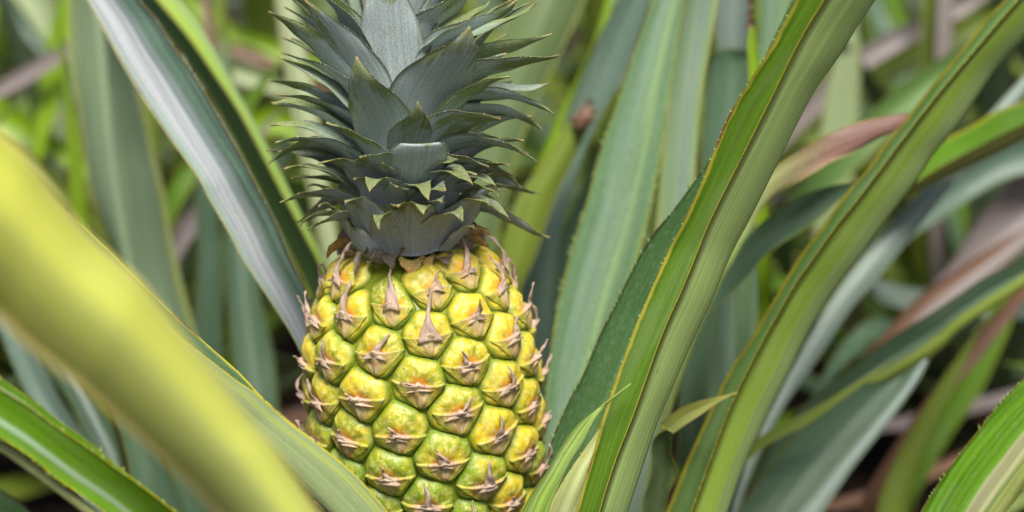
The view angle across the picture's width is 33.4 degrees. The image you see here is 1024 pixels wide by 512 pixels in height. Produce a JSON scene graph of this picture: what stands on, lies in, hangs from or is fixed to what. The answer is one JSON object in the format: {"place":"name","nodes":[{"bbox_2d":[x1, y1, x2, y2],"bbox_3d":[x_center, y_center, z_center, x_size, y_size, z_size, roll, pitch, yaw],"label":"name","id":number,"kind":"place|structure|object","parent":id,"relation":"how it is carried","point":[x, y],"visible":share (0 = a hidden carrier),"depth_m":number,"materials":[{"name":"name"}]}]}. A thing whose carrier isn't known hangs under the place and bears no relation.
{"place":"outdoors","nodes":[
{"label":"outdoors","id":0,"kind":"place"},
{"bbox_2d":[0,0,1023,511],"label":"ground","id":1,"kind":"structure","parent":0,"point":[864,470],"depth_m":1.80,"materials":[{"name":"soil"}]},
{"bbox_2d":[0,0,240,106],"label":"pineapple plant","id":2,"kind":"object","parent":1,"relation":"on","point":[19,96],"visible":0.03,"depth_m":2.71,"materials":[{"name":"green plant"}]},
{"bbox_2d":[0,0,282,511],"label":"pineapple plant","id":3,"kind":"object","parent":1,"relation":"on","point":[136,208],"visible":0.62,"depth_m":1.05,"materials":[{"name":"teal plant"}]},
{"bbox_2d":[0,54,297,392],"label":"pineapple plant","id":4,"kind":"object","parent":1,"relation":"on","point":[15,382],"visible":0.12,"depth_m":1.36,"materials":[{"name":"green plant"}]},
{"bbox_2d":[0,131,317,511],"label":"pineapple plant","id":5,"kind":"object","parent":1,"relation":"on","point":[83,310],"visible":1,"depth_m":0.45,"materials":[{"name":"yellow plant"}]},
{"bbox_2d":[1,0,318,96],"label":"pineapple plant","id":6,"kind":"object","parent":1,"relation":"on","point":[238,20],"depth_m":2.90,"materials":[{"name":"green plant"}]},
{"bbox_2d":[0,0,353,366],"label":"pineapple plant","id":7,"kind":"object","parent":1,"relation":"on","point":[20,126],"visible":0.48,"depth_m":1.35,"materials":[{"name":"green plant"}]},
{"bbox_2d":[0,0,514,499],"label":"pineapple plant","id":8,"kind":"object","parent":1,"relation":"on","point":[288,374],"visible":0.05,"depth_m":1.52,"materials":[{"name":"green plant"}]},
{"bbox_2d":[0,0,582,343],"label":"pineapple plant","id":9,"kind":"object","parent":1,"relation":"on","point":[256,41],"visible":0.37,"depth_m":1.60,"materials":[{"name":"green plant"}]},
{"bbox_2d":[279,404,307,426],"bbox_3d":[-0.109,0.149,1.631,0.418,0.056,0.042,-6,17,-21],"label":"dead leaf","id":10,"kind":"object","parent":1,"relation":"on","point":[296,412],"visible":0.02,"depth_m":1.61,"materials":[{"name":"brown plant"}]},
{"bbox_2d":[14,0,748,211],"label":"pineapple plant","id":11,"kind":"object","parent":1,"relation":"on","point":[569,77],"visible":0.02,"depth_m":2.20,"materials":[{"name":"green plant"}]},
{"bbox_2d":[71,0,874,511],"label":"pineapple plant","id":12,"kind":"object","parent":1,"relation":"on","point":[627,322],"visible":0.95,"depth_m":0.80,"materials":[{"name":"green plant"}]},
{"bbox_2d":[266,0,558,511],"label":"pineapple","id":13,"kind":"object","parent":12,"relation":"on","point":[420,362],"visible":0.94,"depth_m":0.71,"materials":[{"name":"yellow plant"}]},
{"bbox_2d":[454,0,576,27],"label":"pineapple plant","id":14,"kind":"object","parent":1,"relation":"on","point":[462,12],"depth_m":3.79,"materials":[{"name":"green plant"}]},
{"bbox_2d":[275,0,790,480],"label":"pineapple plant","id":15,"kind":"object","parent":1,"relation":"on","point":[733,320],"visible":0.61,"depth_m":1.04,"materials":[{"name":"green plant"}]},
{"bbox_2d":[79,0,995,411],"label":"pineapple plant","id":16,"kind":"object","parent":1,"relation":"on","point":[535,138],"visible":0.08,"depth_m":1.72,"materials":[{"name":"teal plant"}]},
{"bbox_2d":[461,0,987,160],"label":"pineapple plant","id":17,"kind":"object","parent":1,"relation":"on","point":[577,39],"depth_m":2.69,"materials":[{"name":"teal plant"}]},
{"bbox_2d":[511,0,995,264],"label":"pineapple plant","id":18,"kind":"object","parent":1,"relation":"on","point":[523,181],"depth_m":2.05,"materials":[{"name":"teal plant"}]},
{"bbox_2d":[499,0,1023,478],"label":"pineapple plant","id":19,"kind":"object","parent":1,"relation":"on","point":[867,322],"visible":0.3,"depth_m":1.42,"materials":[{"name":"teal plant"}]},
{"bbox_2d":[642,0,1023,511],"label":"pineapple plant","id":20,"kind":"object","parent":1,"relation":"on","point":[823,440],"visible":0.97,"depth_m":0.86,"materials":[{"name":"green plant"}]},
{"bbox_2d":[746,0,994,327],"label":"pineapple plant","id":21,"kind":"object","parent":1,"relation":"on","point":[894,54],"visible":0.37,"depth_m":1.42,"materials":[{"name":"green plant"}]},
{"bbox_2d":[813,366,991,425],"bbox_3d":[0.429,0.166,1.574,0.043,0.054,0.417,-11,20,-34],"label":"dead leaf","id":22,"kind":"object","parent":1,"relation":"on","point":[916,391],"visible":0.16,"depth_m":1.58,"materials":[{"name":"brown plant"}]},
{"bbox_2d":[796,15,1023,511],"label":"pineapple plant","id":23,"kind":"object","parent":1,"relation":"on","point":[910,466],"visible":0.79,"depth_m":1.20,"materials":[{"name":"green plant"}]},
{"bbox_2d":[864,0,1023,212],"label":"pineapple plant","id":24,"kind":"object","parent":1,"relation":"on","point":[1018,52],"visible":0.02,"depth_m":2.02,"materials":[{"name":"green plant"}]},
{"bbox_2d":[921,378,1023,511],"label":"leaf","id":25,"kind":"object","parent":1,"relation":"on","point":[984,472],"visible":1,"depth_m":0.65,"materials":[{"name":"green plant"}]},
{"bbox_2d":[969,211,1023,379],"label":"pineapple plant","id":26,"kind":"object","parent":1,"relation":"on","point":[1018,375],"visible":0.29,"depth_m":1.56,"materials":[{"name":"green plant"}]}
]}

